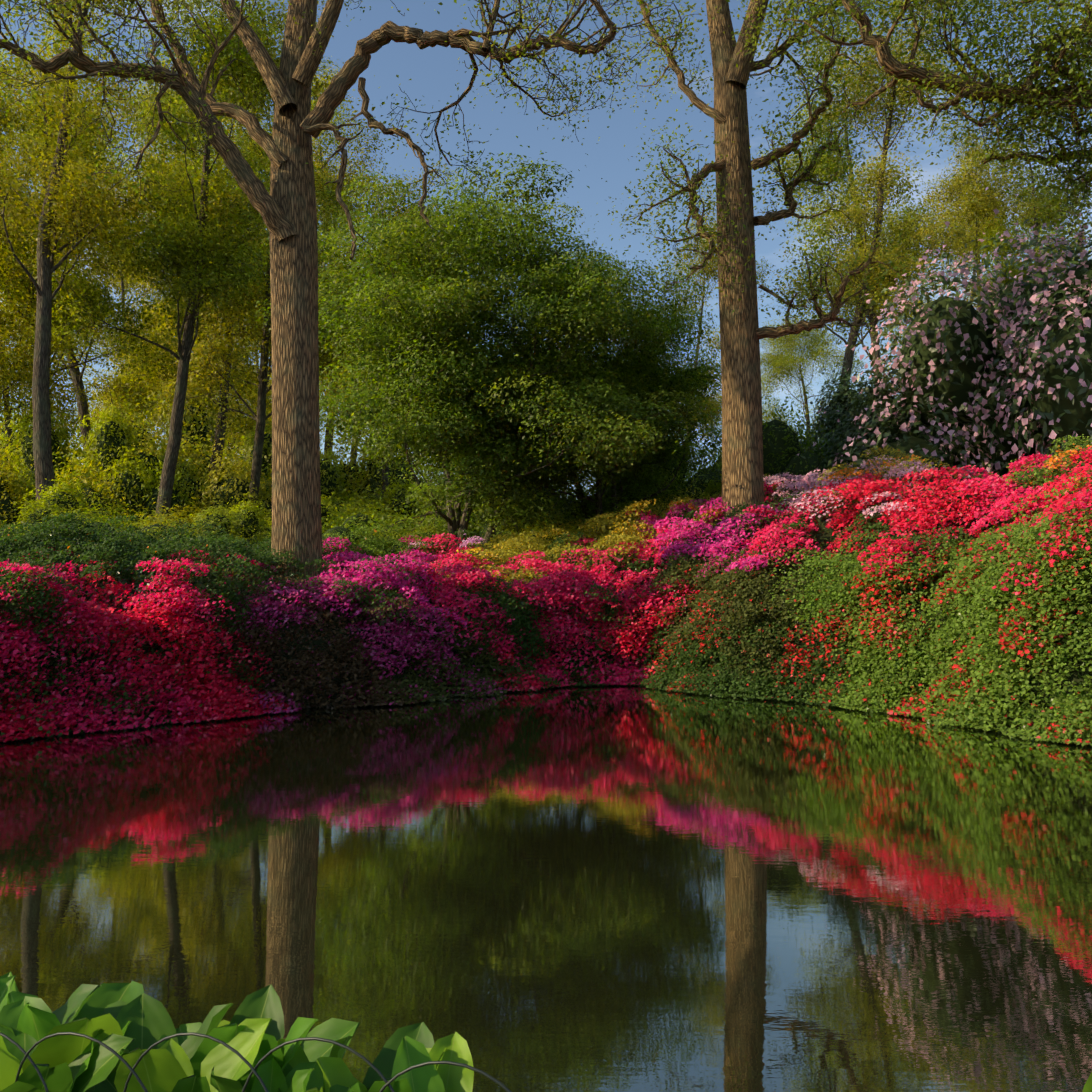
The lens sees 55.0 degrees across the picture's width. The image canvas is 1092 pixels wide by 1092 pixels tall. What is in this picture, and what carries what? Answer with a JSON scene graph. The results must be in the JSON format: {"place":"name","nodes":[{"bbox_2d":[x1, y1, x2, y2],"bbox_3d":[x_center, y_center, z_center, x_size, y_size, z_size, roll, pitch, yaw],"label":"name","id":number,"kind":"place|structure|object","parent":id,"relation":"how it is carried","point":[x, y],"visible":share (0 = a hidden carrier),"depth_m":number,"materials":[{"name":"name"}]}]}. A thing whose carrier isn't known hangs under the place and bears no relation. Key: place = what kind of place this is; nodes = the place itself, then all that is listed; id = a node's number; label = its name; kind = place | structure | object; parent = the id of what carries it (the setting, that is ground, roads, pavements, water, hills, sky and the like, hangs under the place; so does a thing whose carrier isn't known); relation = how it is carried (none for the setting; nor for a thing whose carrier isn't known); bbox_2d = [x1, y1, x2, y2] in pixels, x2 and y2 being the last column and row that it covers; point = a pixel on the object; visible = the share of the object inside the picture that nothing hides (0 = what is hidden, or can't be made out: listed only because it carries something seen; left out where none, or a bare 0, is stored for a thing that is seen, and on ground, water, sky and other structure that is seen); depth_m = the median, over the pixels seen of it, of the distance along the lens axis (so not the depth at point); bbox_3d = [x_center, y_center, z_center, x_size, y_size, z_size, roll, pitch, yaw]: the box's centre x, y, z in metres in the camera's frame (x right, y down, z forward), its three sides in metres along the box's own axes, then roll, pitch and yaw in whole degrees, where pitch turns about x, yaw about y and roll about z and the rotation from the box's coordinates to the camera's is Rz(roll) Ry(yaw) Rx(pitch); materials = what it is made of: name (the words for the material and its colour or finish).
{"place":"outdoors","nodes":[
{"label":"outdoors","id":0,"kind":"place"},
{"bbox_2d":[28,675,1041,733],"bbox_3d":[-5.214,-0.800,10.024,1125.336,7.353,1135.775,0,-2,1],"label":"ground","id":1,"kind":"structure","parent":0,"point":[316,704],"depth_m":15.18,"materials":[{"name":"brown soil"}]},
{"bbox_2d":[0,975,15,1011],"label":"waterside plant","id":2,"kind":"object","parent":1,"relation":"on","point":[6,983],"visible":0.25,"depth_m":3.41,"materials":[{"name":"green plant"}]},
{"bbox_2d":[0,312,53,441],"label":"tree","id":3,"kind":"object","parent":1,"relation":"on","point":[13,406],"visible":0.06,"depth_m":89.76,"materials":[{"name":"green plant"}]},
{"bbox_2d":[2,418,68,473],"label":"shrub","id":4,"kind":"object","parent":1,"relation":"on","point":[16,447],"visible":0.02,"depth_m":39.95,"materials":[{"name":"green plant"}]},
{"bbox_2d":[0,407,96,470],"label":"tree","id":5,"kind":"object","parent":1,"relation":"on","point":[4,436],"visible":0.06,"depth_m":75.19,"materials":[{"name":"green plant"}]},
{"bbox_2d":[0,52,104,437],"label":"tree","id":6,"kind":"object","parent":1,"relation":"on","point":[23,366],"visible":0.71,"depth_m":34.94,"materials":[{"name":"green plant"}]},
{"bbox_2d":[0,153,104,465],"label":"tree","id":7,"kind":"object","parent":1,"relation":"on","point":[73,421],"visible":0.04,"depth_m":48.84,"materials":[{"name":"green plant"}]},
{"bbox_2d":[0,971,127,1023],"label":"waterside plant","id":8,"kind":"object","parent":1,"relation":"on","point":[72,1006],"visible":0.1,"depth_m":3.42,"materials":[{"name":"green plant"}]},
{"bbox_2d":[0,996,134,1091],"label":"waterside plant","id":9,"kind":"object","parent":1,"relation":"on","point":[91,1065],"visible":0.81,"depth_m":2.91,"materials":[{"name":"green plant"}]},
{"bbox_2d":[0,491,140,557],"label":"shrub","id":10,"kind":"object","parent":1,"relation":"on","point":[37,514],"visible":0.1,"depth_m":22.63,"materials":[{"name":"green plant"}]},
{"bbox_2d":[0,1,147,463],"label":"tree","id":11,"kind":"object","parent":1,"relation":"on","point":[78,380],"visible":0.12,"depth_m":41.98,"materials":[{"name":"green plant"}]},
{"bbox_2d":[0,426,147,535],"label":"shrub","id":12,"kind":"object","parent":1,"relation":"on","point":[7,497],"visible":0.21,"depth_m":30.32,"materials":[{"name":"green plant"}]},
{"bbox_2d":[1,474,159,536],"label":"shrub","id":13,"kind":"object","parent":1,"relation":"on","point":[55,497],"visible":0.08,"depth_m":25.79,"materials":[{"name":"green plant"}]},
{"bbox_2d":[0,398,161,517],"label":"shrub","id":14,"kind":"object","parent":1,"relation":"on","point":[27,448],"visible":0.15,"depth_m":33.57,"materials":[{"name":"green plant"}]},
{"bbox_2d":[0,8,166,431],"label":"tree","id":15,"kind":"object","parent":1,"relation":"on","point":[115,305],"visible":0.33,"depth_m":36.40,"materials":[{"name":"green plant"}]},
{"bbox_2d":[0,0,205,509],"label":"tree","id":16,"kind":"object","parent":1,"relation":"on","point":[47,266],"visible":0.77,"depth_m":28.88,"materials":[{"name":"green plant"}]},
{"bbox_2d":[0,981,229,1072],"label":"waterside plant","id":17,"kind":"object","parent":1,"relation":"on","point":[90,1019],"visible":0.38,"depth_m":3.00,"materials":[{"name":"green plant"}]},
{"bbox_2d":[61,496,168,553],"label":"shrub","id":18,"kind":"object","parent":1,"relation":"on","point":[99,526],"visible":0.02,"depth_m":21.49,"materials":[{"name":"green plant"}]},
{"bbox_2d":[21,392,209,526],"bbox_3d":[-13.318,-1.661,33.179,5.552,6.629,6.779,0,-2,-9],"label":"shrub","id":19,"kind":"object","parent":1,"relation":"on","point":[112,437],"visible":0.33,"depth_m":32.42,"materials":[{"name":"green plant"}]},
{"bbox_2d":[26,123,220,452],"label":"tree","id":20,"kind":"object","parent":1,"relation":"on","point":[118,390],"visible":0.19,"depth_m":52.69,"materials":[{"name":"green plant"}]},
{"bbox_2d":[70,234,199,435],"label":"tree","id":21,"kind":"object","parent":1,"relation":"on","point":[110,346],"visible":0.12,"depth_m":79.28,"materials":[{"name":"green plant"}]},
{"bbox_2d":[66,398,245,482],"bbox_3d":[-14.775,-1.552,40.027,9.422,7.365,8.711,1,-3,-20],"label":"shrub","id":22,"kind":"object","parent":1,"relation":"on","point":[180,454],"visible":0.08,"depth_m":37.92,"materials":[{"name":"green plant"}]},
{"bbox_2d":[85,993,233,1091],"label":"waterside plant","id":23,"kind":"object","parent":1,"relation":"on","point":[150,1019],"visible":0.27,"depth_m":3.28,"materials":[{"name":"green plant"}]},
{"bbox_2d":[18,0,315,524],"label":"tree","id":24,"kind":"object","parent":1,"relation":"on","point":[193,262],"visible":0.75,"depth_m":30.23,"materials":[{"name":"green plant"}]},
{"bbox_2d":[89,79,253,460],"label":"tree","id":25,"kind":"object","parent":1,"relation":"on","point":[142,282],"visible":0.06,"depth_m":58.66,"materials":[{"name":"green plant"}]},
{"bbox_2d":[90,365,270,479],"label":"shrub","id":26,"kind":"object","parent":1,"relation":"on","point":[197,427],"visible":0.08,"depth_m":43.36,"materials":[{"name":"green plant"}]},
{"bbox_2d":[94,1018,272,1091],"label":"waterside plant","id":27,"kind":"object","parent":1,"relation":"on","point":[166,1066],"visible":0.94,"depth_m":2.79,"materials":[{"name":"green plant"}]},
{"bbox_2d":[100,490,267,537],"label":"shrub","id":28,"kind":"object","parent":1,"relation":"on","point":[181,514],"visible":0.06,"depth_m":29.07,"materials":[{"name":"green plant"}]},
{"bbox_2d":[98,113,271,465],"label":"tree","id":29,"kind":"object","parent":1,"relation":"on","point":[166,377],"visible":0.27,"depth_m":46.79,"materials":[{"name":"green plant"}]},
{"bbox_2d":[121,495,264,545],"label":"shrub","id":30,"kind":"object","parent":1,"relation":"on","point":[220,519],"visible":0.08,"depth_m":22.54,"materials":[{"name":"green plant"}]},
{"bbox_2d":[133,416,270,484],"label":"shrub","id":31,"kind":"object","parent":1,"relation":"on","point":[204,448],"depth_m":51.73,"materials":[{"name":"green plant"}]},
{"bbox_2d":[104,0,327,502],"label":"tree","id":32,"kind":"object","parent":1,"relation":"on","point":[218,447],"visible":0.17,"depth_m":35.79,"materials":[{"name":"green plant"}]},
{"bbox_2d":[206,445,271,520],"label":"shrub","id":33,"kind":"object","parent":1,"relation":"on","point":[269,502],"depth_m":34.95,"materials":[{"name":"green plant"}]},
{"bbox_2d":[206,323,271,455],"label":"tree","id":34,"kind":"object","parent":1,"relation":"on","point":[269,381],"visible":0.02,"depth_m":101.09,"materials":[{"name":"green plant"}]},
{"bbox_2d":[150,425,328,528],"bbox_3d":[-10.461,-0.926,34.975,6.804,5.665,6.291,0,-2,-10],"label":"shrub","id":35,"kind":"object","parent":1,"relation":"on","point":[235,486],"visible":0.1,"depth_m":33.19,"materials":[{"name":"green plant"}]},
{"bbox_2d":[120,984,359,1091],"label":"waterside plant","id":36,"kind":"object","parent":1,"relation":"on","point":[264,1002],"visible":0.29,"depth_m":3.18,"materials":[{"name":"green plant"}]},
{"bbox_2d":[221,492,271,548],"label":"shrub","id":37,"kind":"object","parent":1,"relation":"on","point":[252,521],"visible":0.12,"depth_m":23.75,"materials":[{"name":"green plant"}]},
{"bbox_2d":[0,1032,511,1091],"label":"wire hoop fence","id":38,"kind":"object","parent":1,"relation":"on","point":[367,1061],"visible":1,"depth_m":2.42,"materials":[{"name":"grey"}]},
{"bbox_2d":[129,0,387,508],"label":"tree","id":39,"kind":"object","parent":1,"relation":"on","point":[220,350],"visible":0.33,"depth_m":32.78,"materials":[{"name":"green plant"}]},
{"bbox_2d":[157,405,364,511],"bbox_3d":[-10.838,-1.746,40.120,8.865,7.232,7.260,1,-3,-26],"label":"shrub","id":40,"kind":"object","parent":1,"relation":"on","point":[266,448],"visible":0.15,"depth_m":39.14,"materials":[{"name":"green plant"}]},
{"bbox_2d":[210,1057,323,1091],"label":"waterside plant","id":41,"kind":"object","parent":1,"relation":"on","point":[305,1077],"visible":0.96,"depth_m":2.83,"materials":[{"name":"green plant"}]},
{"bbox_2d":[218,304,324,466],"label":"tree","id":42,"kind":"object","parent":1,"relation":"on","point":[270,420],"depth_m":67.90,"materials":[{"name":"green plant"}]},
{"bbox_2d":[191,6,376,410],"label":"tree","id":43,"kind":"object","parent":1,"relation":"on","point":[326,224],"visible":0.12,"depth_m":43.08,"materials":[{"name":"green plant"}]},
{"bbox_2d":[253,1033,352,1091],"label":"waterside plant","id":44,"kind":"object","parent":1,"relation":"on","point":[300,1056],"visible":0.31,"depth_m":3.00,"materials":[{"name":"green plant"}]},
{"bbox_2d":[269,418,374,503],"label":"shrub","id":45,"kind":"object","parent":1,"relation":"on","point":[348,470],"visible":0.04,"depth_m":46.15,"materials":[{"name":"green plant"}]},
{"bbox_2d":[245,435,406,533],"bbox_3d":[-7.460,-1.004,36.046,6.779,5.544,5.552,-1,-2,15],"label":"shrub","id":46,"kind":"object","parent":1,"relation":"on","point":[329,478],"visible":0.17,"depth_m":35.46,"materials":[{"name":"green plant"}]},
{"bbox_2d":[263,480,403,539],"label":"shrub","id":47,"kind":"object","parent":1,"relation":"on","point":[324,511],"visible":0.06,"depth_m":30.00,"materials":[{"name":"green plant"}]},
{"bbox_2d":[311,57,388,462],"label":"tree","id":48,"kind":"object","parent":1,"relation":"on","point":[330,168],"visible":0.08,"depth_m":47.87,"materials":[{"name":"green plant"}]},
{"bbox_2d":[0,0,702,585],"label":"oak","id":49,"kind":"object","parent":1,"relation":"on","point":[286,208],"visible":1,"depth_m":18.09,"materials":[{"name":"brown plant"}]},
{"bbox_2d":[321,498,409,561],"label":"shrub","id":50,"kind":"object","parent":1,"relation":"on","point":[342,530],"visible":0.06,"depth_m":22.53,"materials":[{"name":"green plant"}]},
{"bbox_2d":[320,170,419,463],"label":"tree","id":51,"kind":"object","parent":1,"relation":"on","point":[355,454],"depth_m":61.22,"materials":[{"name":"green plant"}]},
{"bbox_2d":[316,1022,447,1091],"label":"waterside plant","id":52,"kind":"object","parent":1,"relation":"on","point":[335,1070],"visible":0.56,"depth_m":2.96,"materials":[{"name":"green plant"}]},
{"bbox_2d":[333,437,438,523],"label":"shrub","id":53,"kind":"object","parent":1,"relation":"on","point":[376,472],"visible":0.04,"depth_m":43.74,"materials":[{"name":"green plant"}]},
{"bbox_2d":[319,160,462,506],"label":"tree","id":54,"kind":"object","parent":1,"relation":"on","point":[385,477],"visible":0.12,"depth_m":41.85,"materials":[{"name":"green plant"}]},
{"bbox_2d":[323,1032,473,1091],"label":"waterside plant","id":55,"kind":"object","parent":1,"relation":"on","point":[431,1078],"visible":0.96,"depth_m":2.82,"materials":[{"name":"green plant"}]},
{"bbox_2d":[324,469,479,544],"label":"shrub","id":56,"kind":"object","parent":1,"relation":"on","point":[398,495],"visible":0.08,"depth_m":35.12,"materials":[{"name":"green plant"}]},
{"bbox_2d":[368,515,451,562],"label":"shrub","id":57,"kind":"object","parent":1,"relation":"on","point":[434,530],"visible":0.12,"depth_m":23.09,"materials":[{"name":"green plant"}]},
{"bbox_2d":[409,468,481,522],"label":"shrub","id":58,"kind":"object","parent":1,"relation":"on","point":[431,496],"visible":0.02,"depth_m":41.86,"materials":[{"name":"green plant"}]},
{"bbox_2d":[255,136,715,554],"bbox_3d":[-1.219,-3.767,25.969,11.147,11.078,11.035,1,-3,-22],"label":"maple","id":59,"kind":"object","parent":1,"relation":"on","point":[445,398],"visible":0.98,"depth_m":23.66,"materials":[{"name":"green plant"}]},
{"bbox_2d":[466,529,565,568],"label":"shrub","id":60,"kind":"object","parent":1,"relation":"on","point":[539,544],"depth_m":22.77,"materials":[{"name":"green plant"}]},
{"bbox_2d":[465,478,607,548],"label":"shrub","id":61,"kind":"object","parent":1,"relation":"on","point":[484,526],"visible":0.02,"depth_m":31.52,"materials":[{"name":"green plant"}]},
{"bbox_2d":[0,434,1091,746],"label":"flowering shrubs","id":62,"kind":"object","parent":1,"relation":"on","point":[904,586],"depth_m":15.89,"materials":[{"name":"red plant"}]},
{"bbox_2d":[505,512,648,566],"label":"shrub","id":63,"kind":"object","parent":1,"relation":"on","point":[553,526],"visible":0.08,"depth_m":23.59,"materials":[{"name":"green plant"}]},
{"bbox_2d":[455,221,721,537],"bbox_3d":[1.148,-3.485,28.704,8.828,8.862,8.917,2,-3,-41],"label":"maple","id":64,"kind":"object","parent":1,"relation":"on","point":[658,371],"visible":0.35,"depth_m":27.22,"materials":[{"name":"green plant"}]},
{"bbox_2d":[594,490,713,533],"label":"shrub","id":65,"kind":"object","parent":1,"relation":"on","point":[665,515],"visible":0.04,"depth_m":23.54,"materials":[{"name":"green plant"}]},
{"bbox_2d":[588,428,721,516],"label":"shrub","id":66,"kind":"object","parent":1,"relation":"on","point":[695,483],"visible":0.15,"depth_m":33.61,"materials":[{"name":"green plant"}]},
{"bbox_2d":[638,481,721,516],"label":"shrub","id":67,"kind":"object","parent":1,"relation":"on","point":[665,509],"depth_m":26.13,"materials":[{"name":"green plant"}]},
{"bbox_2d":[680,447,721,501],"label":"shrub","id":68,"kind":"object","parent":1,"relation":"on","point":[716,487],"visible":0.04,"depth_m":28.22,"materials":[{"name":"green plant"}]},
{"bbox_2d":[638,187,774,458],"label":"tree","id":69,"kind":"object","parent":1,"relation":"on","point":[711,270],"visible":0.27,"depth_m":56.12,"materials":[{"name":"green plant"}]},
{"bbox_2d":[686,396,813,477],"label":"shrub","id":70,"kind":"object","parent":1,"relation":"on","point":[764,422],"depth_m":38.78,"materials":[{"name":"green plant"}]},
{"bbox_2d":[587,0,936,537],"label":"oak","id":71,"kind":"object","parent":1,"relation":"on","point":[733,166],"visible":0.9,"depth_m":21.67,"materials":[{"name":"brown plant"}]},
{"bbox_2d":[716,376,851,501],"bbox_3d":[6.489,-1.944,26.979,5.103,4.860,4.514,-2,-3,39],"label":"shrub","id":72,"kind":"object","parent":1,"relation":"on","point":[782,448],"visible":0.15,"depth_m":26.37,"materials":[{"name":"green plant"}]},
{"bbox_2d":[760,312,868,450],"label":"tree","id":73,"kind":"object","parent":1,"relation":"on","point":[787,360],"visible":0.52,"depth_m":79.24,"materials":[{"name":"green plant"}]},
{"bbox_2d":[779,351,896,454],"bbox_3d":[8.098,-2.461,29.639,5.323,6.018,5.866,-1,-3,30],"label":"shrub","id":74,"kind":"object","parent":1,"relation":"on","point":[835,401],"visible":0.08,"depth_m":29.25,"materials":[{"name":"green plant"}]},
{"bbox_2d":[757,28,971,387],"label":"tree","id":75,"kind":"object","parent":1,"relation":"on","point":[825,234],"visible":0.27,"depth_m":40.99,"materials":[{"name":"green plant"}]},
{"bbox_2d":[802,353,955,477],"bbox_3d":[7.834,-2.076,25.684,4.888,5.198,4.436,2,-3,-35],"label":"shrub","id":76,"kind":"object","parent":1,"relation":"on","point":[854,432],"visible":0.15,"depth_m":24.95,"materials":[{"name":"green plant"}]},
{"bbox_2d":[773,0,986,390],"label":"tree","id":77,"kind":"object","parent":1,"relation":"on","point":[881,173],"visible":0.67,"depth_m":33.25,"materials":[{"name":"green plant"}]},
{"bbox_2d":[712,0,1091,266],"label":"oak","id":78,"kind":"object","parent":1,"relation":"on","point":[1025,93],"visible":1,"depth_m":19.09,"materials":[{"name":"green plant"}]},
{"bbox_2d":[797,187,1091,487],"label":"shrub","id":79,"kind":"object","parent":1,"relation":"on","point":[999,380],"visible":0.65,"depth_m":23.43,"materials":[{"name":"pink plant"}]},
{"bbox_2d":[913,120,1032,310],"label":"tree","id":80,"kind":"object","parent":1,"relation":"on","point":[990,217],"visible":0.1,"depth_m":64.83,"materials":[{"name":"green plant"}]},
{"bbox_2d":[882,118,1064,397],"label":"tree","id":81,"kind":"object","parent":1,"relation":"on","point":[983,201],"visible":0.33,"depth_m":46.64,"materials":[{"name":"green plant"}]},
{"bbox_2d":[958,107,1091,290],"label":"tree","id":82,"kind":"object","parent":1,"relation":"on","point":[1015,271],"visible":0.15,"depth_m":47.47,"materials":[{"name":"green plant"}]},
{"bbox_2d":[1054,1072,1091,1091],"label":"waterside plant","id":83,"kind":"object","parent":1,"relation":"on","point":[1087,1086],"visible":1,"depth_m":2.64,"materials":[{"name":"green plant"}]},
{"bbox_2d":[0,684,1091,1091],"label":"pond water","id":84,"kind":"structure","parent":0,"point":[604,888],"depth_m":5.98,"materials":[{"name":"green liquid"}]},
{"bbox_2d":[0,0,1091,499],"label":"sky","id":85,"kind":"structure","parent":0,"point":[432,71],"materials":[{"name":"blue"}]}
]}

